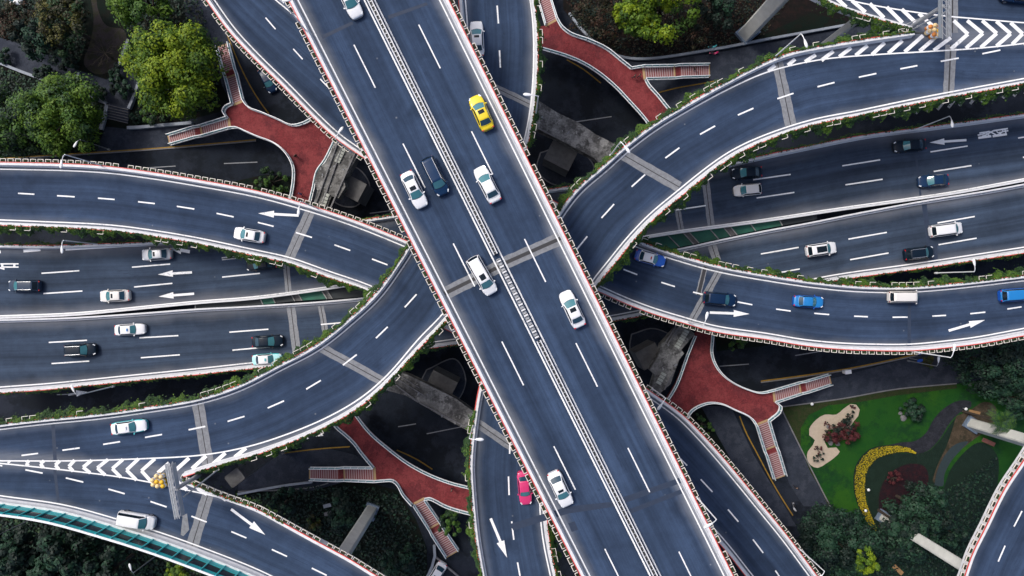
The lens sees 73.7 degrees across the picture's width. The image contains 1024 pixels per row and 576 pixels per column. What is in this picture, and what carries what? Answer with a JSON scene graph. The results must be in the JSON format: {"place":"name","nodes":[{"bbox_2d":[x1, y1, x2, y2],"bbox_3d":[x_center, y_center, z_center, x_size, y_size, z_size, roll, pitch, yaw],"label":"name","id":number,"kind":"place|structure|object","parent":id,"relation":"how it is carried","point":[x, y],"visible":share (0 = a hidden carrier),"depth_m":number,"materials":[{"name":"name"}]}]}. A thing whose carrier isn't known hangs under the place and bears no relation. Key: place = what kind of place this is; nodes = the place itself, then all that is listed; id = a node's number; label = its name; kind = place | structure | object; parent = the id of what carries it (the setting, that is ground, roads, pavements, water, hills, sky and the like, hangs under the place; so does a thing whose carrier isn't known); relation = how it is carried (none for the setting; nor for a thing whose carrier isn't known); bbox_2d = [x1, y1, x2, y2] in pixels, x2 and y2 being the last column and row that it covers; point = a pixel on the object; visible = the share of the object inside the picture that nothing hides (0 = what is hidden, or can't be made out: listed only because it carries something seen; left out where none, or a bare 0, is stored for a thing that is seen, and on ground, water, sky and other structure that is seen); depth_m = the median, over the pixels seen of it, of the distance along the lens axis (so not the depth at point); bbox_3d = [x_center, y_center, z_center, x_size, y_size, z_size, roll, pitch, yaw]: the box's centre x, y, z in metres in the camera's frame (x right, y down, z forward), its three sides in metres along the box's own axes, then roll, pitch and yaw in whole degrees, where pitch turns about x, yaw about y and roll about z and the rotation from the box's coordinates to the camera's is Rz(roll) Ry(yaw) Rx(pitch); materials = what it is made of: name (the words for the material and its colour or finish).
{"place":"outdoors","nodes":[
{"label":"outdoors","id":0,"kind":"place"},
{"bbox_2d":[0,38,136,120],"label":"path","id":1,"kind":"structure","parent":0,"point":[17,59],"depth_m":114.99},
{"bbox_2d":[0,0,226,157],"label":"park ground","id":2,"kind":"structure","parent":0,"point":[106,16],"depth_m":115.00,"materials":[{"name":"green plant"}]},
{"bbox_2d":[0,0,39,41],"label":"broadleaf tree","id":3,"kind":"object","parent":2,"relation":"on","point":[8,25],"visible":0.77,"depth_m":109.40,"materials":[{"name":"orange plant"}]},
{"bbox_2d":[0,84,53,161],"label":"broadleaf tree","id":4,"kind":"object","parent":2,"relation":"on","point":[8,125],"visible":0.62,"depth_m":107.88,"materials":[{"name":"green plant"}]},
{"bbox_2d":[6,10,73,66],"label":"broadleaf tree","id":5,"kind":"object","parent":2,"relation":"on","point":[31,34],"visible":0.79,"depth_m":108.35,"materials":[{"name":"green plant"}]},
{"bbox_2d":[0,0,86,61],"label":"undergrowth","id":6,"kind":"object","parent":2,"relation":"on","point":[80,43],"visible":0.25,"depth_m":114.65,"materials":[{"name":"green plant"}]},
{"bbox_2d":[0,67,103,156],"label":"undergrowth","id":7,"kind":"object","parent":2,"relation":"on","point":[26,88],"visible":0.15,"depth_m":114.65,"materials":[{"name":"green plant"}]},
{"bbox_2d":[9,71,106,159],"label":"broadleaf tree","id":8,"kind":"object","parent":2,"relation":"on","point":[70,115],"visible":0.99,"depth_m":106.44,"materials":[{"name":"green plant"}]},
{"bbox_2d":[32,0,90,57],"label":"broadleaf tree","id":9,"kind":"object","parent":2,"relation":"on","point":[75,25],"visible":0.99,"depth_m":107.20,"materials":[{"name":"green plant"}]},
{"bbox_2d":[84,0,126,73],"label":"bare earth","id":10,"kind":"structure","parent":2,"relation":"on","point":[117,37],"depth_m":114.98,"materials":[{"name":"brown soil"}]},
{"bbox_2d":[104,0,174,37],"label":"broadleaf tree","id":11,"kind":"object","parent":2,"relation":"on","point":[121,8],"visible":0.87,"depth_m":106.62,"materials":[{"name":"green plant"}]},
{"bbox_2d":[126,0,218,124],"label":"undergrowth","id":12,"kind":"object","parent":2,"relation":"on","point":[144,24],"visible":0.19,"depth_m":114.70,"materials":[{"name":"green plant"}]},
{"bbox_2d":[118,19,228,120],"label":"broadleaf tree","id":13,"kind":"object","parent":2,"relation":"on","point":[186,52],"visible":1,"depth_m":104.37,"materials":[{"name":"green plant"}]},
{"bbox_2d":[0,461,384,575],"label":"flyover","id":14,"kind":"object","parent":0,"point":[250,540],"visible":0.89,"depth_m":92.00,"materials":[{"name":"asphalt"}]},
{"bbox_2d":[0,504,248,575],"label":"noise barrier","id":15,"kind":"object","parent":14,"relation":"on","point":[182,557],"visible":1,"depth_m":89.38,"materials":[{"name":"teal glass"}]},
{"bbox_2d":[116,510,156,530],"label":"van","id":16,"kind":"object","parent":14,"relation":"on","point":[129,519],"visible":1,"depth_m":90.59,"materials":[{"name":"white metal"}]},
{"bbox_2d":[164,462,200,518],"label":"sign gantry","id":17,"kind":"object","parent":14,"relation":"on","point":[177,488],"visible":0.98,"depth_m":85.28,"materials":[{"name":"silver metal"}]},
{"bbox_2d":[0,0,538,500],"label":"flyover","id":18,"kind":"object","parent":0,"point":[360,356],"visible":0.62,"depth_m":92.00,"materials":[{"name":"asphalt"}]},
{"bbox_2d":[0,239,410,424],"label":"ivy hedge","id":19,"kind":"object","parent":18,"relation":"on","point":[139,404],"visible":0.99,"depth_m":91.14,"materials":[{"name":"green plant"}]},
{"bbox_2d":[195,321,446,474],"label":"ivy hedge","id":20,"kind":"object","parent":18,"relation":"on","point":[274,452],"visible":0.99,"depth_m":91.13,"materials":[{"name":"green plant"}]},
{"bbox_2d":[526,0,547,147],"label":"ivy hedge","id":21,"kind":"object","parent":18,"relation":"attached to","point":[540,71],"visible":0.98,"depth_m":91.09,"materials":[{"name":"green plant"}]},
{"bbox_2d":[313,142,373,210],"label":"bridge pier","id":22,"kind":"structure","parent":0,"point":[334,179],"depth_m":107.00,"materials":[{"name":"concrete"}]},
{"bbox_2d":[0,162,816,575],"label":"flyover","id":23,"kind":"object","parent":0,"point":[754,538],"visible":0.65,"depth_m":99.00,"materials":[{"name":"asphalt"}]},
{"bbox_2d":[0,224,365,291],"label":"ivy hedge","id":24,"kind":"object","parent":23,"relation":"on","point":[175,244],"visible":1,"depth_m":98.18,"materials":[{"name":"green plant"}]},
{"bbox_2d":[0,0,1023,575],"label":"flower box row","id":25,"kind":"object","parent":23,"relation":"on","point":[272,78],"visible":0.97,"depth_m":98.12,"materials":[{"name":"green plant"}]},
{"bbox_2d":[386,366,474,429],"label":"bridge pier","id":26,"kind":"structure","parent":0,"point":[434,392],"depth_m":107.00,"materials":[{"name":"concrete"}]},
{"bbox_2d":[289,0,733,575],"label":"flyover","id":27,"kind":"object","parent":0,"point":[407,78],"visible":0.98,"depth_m":84.00,"materials":[{"name":"asphalt"}]},
{"bbox_2d":[400,170,427,208],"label":"sedan car","id":28,"kind":"object","parent":27,"relation":"on","point":[414,190],"visible":1,"depth_m":82.94,"materials":[{"name":"white metal"}]},
{"bbox_2d":[420,155,448,196],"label":"minivan","id":29,"kind":"object","parent":27,"relation":"on","point":[435,176],"visible":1,"depth_m":82.39,"materials":[{"name":"blue metal"}]},
{"bbox_2d":[469,95,493,131],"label":"sedan car","id":30,"kind":"object","parent":27,"relation":"on","point":[480,111],"visible":1,"depth_m":82.93,"materials":[{"name":"yellow metal"}]},
{"bbox_2d":[466,255,497,295],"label":"minivan","id":31,"kind":"object","parent":27,"relation":"on","point":[482,275],"visible":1,"depth_m":82.36,"materials":[{"name":"white metal"}]},
{"bbox_2d":[474,165,500,203],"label":"sedan car","id":32,"kind":"object","parent":27,"relation":"on","point":[487,184],"visible":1,"depth_m":82.94,"materials":[{"name":"white metal"}]},
{"bbox_2d":[547,469,572,507],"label":"sedan car","id":33,"kind":"object","parent":27,"relation":"on","point":[560,489],"visible":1,"depth_m":82.93,"materials":[{"name":"white metal"}]},
{"bbox_2d":[559,290,585,328],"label":"sedan car","id":34,"kind":"object","parent":27,"relation":"on","point":[571,307],"visible":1,"depth_m":82.93,"materials":[{"name":"white metal"}]},
{"bbox_2d":[0,0,1023,575],"bbox_3d":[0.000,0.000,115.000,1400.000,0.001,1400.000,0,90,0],"label":"ground","id":35,"kind":"structure","parent":0,"point":[574,92],"depth_m":115.00,"materials":[{"name":"grey asphalt"}]},
{"bbox_2d":[0,516,207,575],"bbox_3d":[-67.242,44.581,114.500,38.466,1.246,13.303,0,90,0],"label":"undergrowth","id":36,"kind":"object","parent":35,"relation":"on","point":[125,563],"visible":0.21,"depth_m":114.66,"materials":[{"name":"green plant"}]},
{"bbox_2d":[0,523,40,575],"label":"conifer tree","id":37,"kind":"object","parent":36,"relation":"on","point":[17,551],"visible":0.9,"depth_m":105.76,"materials":[{"name":"green plant"}]},
{"bbox_2d":[34,526,101,575],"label":"conifer tree","id":38,"kind":"object","parent":36,"relation":"on","point":[67,560],"visible":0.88,"depth_m":105.88,"materials":[{"name":"green plant"}]},
{"bbox_2d":[80,546,134,575],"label":"conifer tree","id":39,"kind":"object","parent":36,"relation":"on","point":[95,565],"visible":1,"depth_m":106.21,"materials":[{"name":"green plant"}]},
{"bbox_2d":[97,124,257,151],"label":"footway","id":40,"kind":"structure","parent":35,"relation":"on","point":[113,139],"depth_m":114.99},
{"bbox_2d":[184,0,262,111],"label":"footway","id":41,"kind":"structure","parent":35,"relation":"on","point":[214,28],"depth_m":114.99,"materials":[{"name":"grey concrete"}]},
{"bbox_2d":[166,41,334,204],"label":"footbridge","id":42,"kind":"object","parent":35,"relation":"on","point":[308,142],"visible":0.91,"depth_m":109.50,"materials":[{"name":"red concrete"}]},
{"bbox_2d":[225,443,295,487],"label":"bridge pier","id":43,"kind":"structure","parent":35,"relation":"on","point":[237,475],"depth_m":95.42,"materials":[{"name":"concrete"}]},
{"bbox_2d":[238,449,367,491],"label":"footway","id":44,"kind":"structure","parent":35,"relation":"on","point":[286,468],"depth_m":114.99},
{"bbox_2d":[235,482,426,575],"bbox_3d":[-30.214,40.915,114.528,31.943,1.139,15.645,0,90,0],"label":"undergrowth","id":45,"kind":"object","parent":35,"relation":"on","point":[395,506],"visible":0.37,"depth_m":114.70,"materials":[{"name":"green plant"}]},
{"bbox_2d":[327,488,354,532],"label":"broadleaf tree","id":46,"kind":"object","parent":45,"relation":"on","point":[342,511],"visible":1,"depth_m":110.17,"materials":[{"name":"green plant"}]},
{"bbox_2d":[339,501,379,553],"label":"bridge pier","id":47,"kind":"structure","parent":45,"relation":"on","point":[357,531],"depth_m":104.39,"materials":[{"name":"grey concrete"}]},
{"bbox_2d":[379,542,415,575],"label":"broadleaf tree","id":48,"kind":"object","parent":45,"relation":"on","point":[400,558],"visible":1,"depth_m":109.90,"materials":[{"name":"green plant"}]},
{"bbox_2d":[308,416,469,558],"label":"footbridge","id":49,"kind":"object","parent":35,"relation":"on","point":[417,487],"visible":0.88,"depth_m":109.50,"materials":[{"name":"red concrete"}]},
{"bbox_2d":[422,358,465,398],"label":"traffic island","id":50,"kind":"structure","parent":35,"relation":"on","point":[453,366],"depth_m":114.88,"materials":[{"name":"concrete"}]},
{"bbox_2d":[8,34,916,515],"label":"road marking","id":51,"kind":"object","parent":35,"relation":"on","point":[398,450],"visible":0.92,"depth_m":114.98,"materials":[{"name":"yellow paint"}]},
{"bbox_2d":[6,140,956,506],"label":"kerb","id":52,"kind":"structure","parent":35,"relation":"on","point":[762,382],"depth_m":114.87,"materials":[{"name":"stone"}]},
{"bbox_2d":[536,150,593,186],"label":"traffic island","id":53,"kind":"structure","parent":35,"relation":"on","point":[582,166],"depth_m":114.88,"materials":[{"name":"stone"}]},
{"bbox_2d":[538,0,710,123],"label":"footbridge","id":54,"kind":"object","parent":35,"relation":"on","point":[642,97],"visible":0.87,"depth_m":109.50,"materials":[{"name":"red concrete"}]},
{"bbox_2d":[628,323,694,395],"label":"bridge pier","id":55,"kind":"structure","parent":35,"relation":"on","point":[660,361],"depth_m":107.00,"materials":[{"name":"concrete"}]},
{"bbox_2d":[563,0,851,56],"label":"planting bed","id":56,"kind":"object","parent":35,"relation":"on","point":[791,11],"visible":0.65,"depth_m":115.00,"materials":[{"name":"green plant"}]},
{"bbox_2d":[568,0,620,40],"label":"broadleaf tree","id":57,"kind":"object","parent":56,"relation":"on","point":[595,16],"visible":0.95,"depth_m":108.65,"materials":[{"name":"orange plant"}]},
{"bbox_2d":[611,0,661,37],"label":"broadleaf tree","id":58,"kind":"object","parent":56,"relation":"on","point":[621,16],"visible":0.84,"depth_m":106.83,"materials":[{"name":"green plant"}]},
{"bbox_2d":[625,0,701,46],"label":"broadleaf tree","id":59,"kind":"object","parent":56,"relation":"on","point":[665,30],"visible":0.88,"depth_m":106.45,"materials":[{"name":"green plant"}]},
{"bbox_2d":[567,0,784,56],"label":"undergrowth","id":60,"kind":"object","parent":56,"relation":"on","point":[672,19],"visible":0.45,"depth_m":114.83,"materials":[{"name":"green plant"}]},
{"bbox_2d":[568,13,857,60],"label":"wall","id":61,"kind":"structure","parent":56,"relation":"on","point":[721,47],"depth_m":114.41,"materials":[{"name":"concrete"}]},
{"bbox_2d":[693,0,735,31],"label":"broadleaf tree","id":62,"kind":"object","parent":56,"relation":"on","point":[716,7],"visible":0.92,"depth_m":108.51,"materials":[{"name":"green plant"}]},
{"bbox_2d":[735,0,788,45],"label":"bridge pier","id":63,"kind":"structure","parent":56,"relation":"on","point":[758,20],"depth_m":106.90,"materials":[{"name":"grey concrete"}]},
{"bbox_2d":[751,13,847,40],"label":"planting bed","id":64,"kind":"object","parent":56,"relation":"on","point":[810,21],"visible":0.75,"depth_m":114.99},
{"bbox_2d":[702,406,795,525],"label":"lane","id":65,"kind":"structure","parent":35,"relation":"on","point":[727,428],"depth_m":114.99,"materials":[{"name":"grey asphalt"}]},
{"bbox_2d":[666,328,832,480],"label":"footbridge","id":66,"kind":"object","parent":35,"relation":"on","point":[702,379],"visible":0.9,"depth_m":109.50,"materials":[{"name":"red concrete"}]},
{"bbox_2d":[626,23,880,107],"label":"footway","id":67,"kind":"structure","parent":35,"relation":"on","point":[725,64],"depth_m":114.99,"materials":[{"name":"grey concrete"}]},
{"bbox_2d":[795,500,888,575],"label":"broadleaf tree","id":68,"kind":"object","parent":35,"relation":"on","point":[825,524],"visible":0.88,"depth_m":107.39,"materials":[{"name":"green plant"}]},
{"bbox_2d":[771,347,1022,505],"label":"footway","id":69,"kind":"structure","parent":35,"relation":"on","point":[903,373],"depth_m":114.99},
{"bbox_2d":[940,336,1023,400],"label":"broadleaf tree","id":70,"kind":"object","parent":69,"relation":"on","point":[987,368],"visible":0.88,"depth_m":108.26,"materials":[{"name":"green plant"}]},
{"bbox_2d":[0,113,1023,318],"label":"flyover","id":71,"kind":"object","parent":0,"point":[859,171],"visible":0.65,"depth_m":105.00,"materials":[{"name":"asphalt"}]},
{"bbox_2d":[0,111,1022,245],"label":"ivy hedge","id":72,"kind":"object","parent":71,"relation":"attached to","point":[568,184],"visible":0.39,"depth_m":104.16,"materials":[{"name":"green plant"}]},
{"bbox_2d":[650,215,816,248],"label":"safety netting","id":73,"kind":"object","parent":71,"relation":"attached to","point":[676,240],"visible":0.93,"depth_m":105.29,"materials":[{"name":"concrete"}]},
{"bbox_2d":[0,184,1023,392],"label":"flyover","id":74,"kind":"object","parent":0,"point":[180,343],"visible":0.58,"depth_m":105.00,"materials":[{"name":"asphalt"}]},
{"bbox_2d":[195,288,367,308],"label":"safety netting","id":75,"kind":"object","parent":74,"relation":"attached to","point":[339,293],"visible":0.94,"depth_m":105.30,"materials":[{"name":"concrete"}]},
{"bbox_2d":[0,253,1023,395],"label":"ivy hedge","id":76,"kind":"object","parent":74,"relation":"attached to","point":[433,349],"visible":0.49,"depth_m":104.17,"materials":[{"name":"green plant"}]},
{"bbox_2d":[535,101,615,176],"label":"bridge pier","id":77,"kind":"structure","parent":0,"point":[571,138],"depth_m":107.00,"materials":[{"name":"concrete"}]},
{"bbox_2d":[206,0,1023,350],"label":"flyover","id":78,"kind":"object","parent":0,"point":[266,34],"visible":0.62,"depth_m":99.00,"materials":[{"name":"asphalt"}]},
{"bbox_2d":[638,235,1023,287],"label":"ivy hedge","id":79,"kind":"object","parent":78,"relation":"on","point":[922,281],"visible":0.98,"depth_m":98.14,"materials":[{"name":"green plant"}]},
{"bbox_2d":[469,0,1023,575],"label":"flyover","id":80,"kind":"object","parent":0,"point":[615,204],"visible":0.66,"depth_m":92.00,"materials":[{"name":"asphalt"}]},
{"bbox_2d":[461,410,481,575],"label":"ivy hedge","id":81,"kind":"object","parent":80,"relation":"on","point":[469,531],"visible":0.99,"depth_m":91.11,"materials":[{"name":"green plant"}]},
{"bbox_2d":[556,27,914,210],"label":"ivy hedge","id":82,"kind":"object","parent":80,"relation":"on","point":[562,198],"visible":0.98,"depth_m":91.11,"materials":[{"name":"green plant"}]},
{"bbox_2d":[596,83,1023,288],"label":"ivy hedge","id":83,"kind":"object","parent":80,"relation":"on","point":[872,116],"visible":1,"depth_m":91.24,"materials":[{"name":"green plant"}]},
{"bbox_2d":[801,378,1023,575],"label":"lawn","id":84,"kind":"structure","parent":0,"point":[881,422],"depth_m":114.99,"materials":[{"name":"green plant"}]},
{"bbox_2d":[807,404,859,467],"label":"sand bed","id":85,"kind":"object","parent":84,"relation":"on","point":[817,428],"visible":0.92,"depth_m":114.97,"materials":[{"name":"beige sand"}]},
{"bbox_2d":[782,384,956,505],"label":"ground cover","id":86,"kind":"object","parent":84,"relation":"on","point":[796,416],"visible":0.93,"depth_m":114.98,"materials":[{"name":"green plant"}]},
{"bbox_2d":[866,418,955,529],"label":"planting bed","id":87,"kind":"object","parent":84,"relation":"on","point":[882,467],"visible":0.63,"depth_m":114.98,"materials":[{"name":"green plant"}]},
{"bbox_2d":[853,445,915,530],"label":"flower bed","id":88,"kind":"object","parent":87,"relation":"on","point":[865,459],"visible":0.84,"depth_m":114.71,"materials":[{"name":"yellow plant"}]},
{"bbox_2d":[874,517,926,563],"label":"broadleaf tree","id":89,"kind":"object","parent":87,"relation":"on","point":[917,552],"visible":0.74,"depth_m":106.86,"materials":[{"name":"green plant"}]},
{"bbox_2d":[877,507,929,548],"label":"broadleaf tree","id":90,"kind":"object","parent":87,"relation":"on","point":[897,528],"visible":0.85,"depth_m":105.66,"materials":[{"name":"green plant"}]},
{"bbox_2d":[879,464,928,525],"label":"purple bed","id":91,"kind":"object","parent":87,"relation":"on","point":[916,473],"visible":0.5,"depth_m":114.97,"materials":[{"name":"plant"}]},
{"bbox_2d":[881,480,953,532],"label":"broadleaf tree","id":92,"kind":"object","parent":91,"relation":"on","point":[932,522],"visible":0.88,"depth_m":107.03,"materials":[{"name":"green plant"}]},
{"bbox_2d":[874,509,961,569],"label":"bridge pier","id":93,"kind":"structure","parent":91,"relation":"on","point":[947,556],"depth_m":99.82,"materials":[{"name":"beige concrete"}]},
{"bbox_2d":[926,507,970,557],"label":"broadleaf tree","id":94,"kind":"object","parent":87,"relation":"on","point":[958,532],"visible":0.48,"depth_m":108.95,"materials":[{"name":"green plant"}]},
{"bbox_2d":[872,442,998,575],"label":"planting bed","id":95,"kind":"object","parent":84,"relation":"on","point":[972,459],"visible":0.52,"depth_m":114.98,"materials":[{"name":"green plant"}]},
{"bbox_2d":[833,457,996,575],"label":"undergrowth","id":96,"kind":"object","parent":95,"relation":"on","point":[939,565],"visible":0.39,"depth_m":114.70,"materials":[{"name":"green plant"}]},
{"bbox_2d":[997,384,1023,420],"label":"broadleaf tree","id":97,"kind":"object","parent":84,"relation":"on","point":[1016,402],"visible":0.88,"depth_m":110.04,"materials":[{"name":"green plant"}]},
{"bbox_2d":[811,0,1023,36],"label":"flyover","id":98,"kind":"object","parent":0,"point":[989,12],"visible":0.74,"depth_m":92.00,"materials":[{"name":"concrete"}]},
{"bbox_2d":[812,0,912,33],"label":"ivy hedge","id":99,"kind":"object","parent":98,"relation":"on","point":[831,6],"visible":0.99,"depth_m":91.27,"materials":[{"name":"green plant"}]},
{"bbox_2d":[911,0,951,38],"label":"sign gantry","id":100,"kind":"object","parent":98,"relation":"on","point":[948,22],"visible":0.99,"depth_m":85.39,"materials":[{"name":"silver metal"}]},
{"bbox_2d":[891,400,970,453],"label":"path","id":101,"kind":"structure","parent":0,"point":[933,434],"depth_m":114.98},
{"bbox_2d":[933,402,995,482],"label":"sand path","id":102,"kind":"structure","parent":0,"point":[960,433],"depth_m":114.97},
{"bbox_2d":[962,415,1023,445],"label":"bridge pier","id":103,"kind":"structure","parent":102,"relation":"on","point":[973,425],"depth_m":109.18,"materials":[{"name":"white concrete"}]},
{"bbox_2d":[957,446,1023,575],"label":"flyover","id":104,"kind":"object","parent":103,"relation":"on","point":[998,549],"visible":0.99,"depth_m":92.00,"materials":[{"name":"concrete"}]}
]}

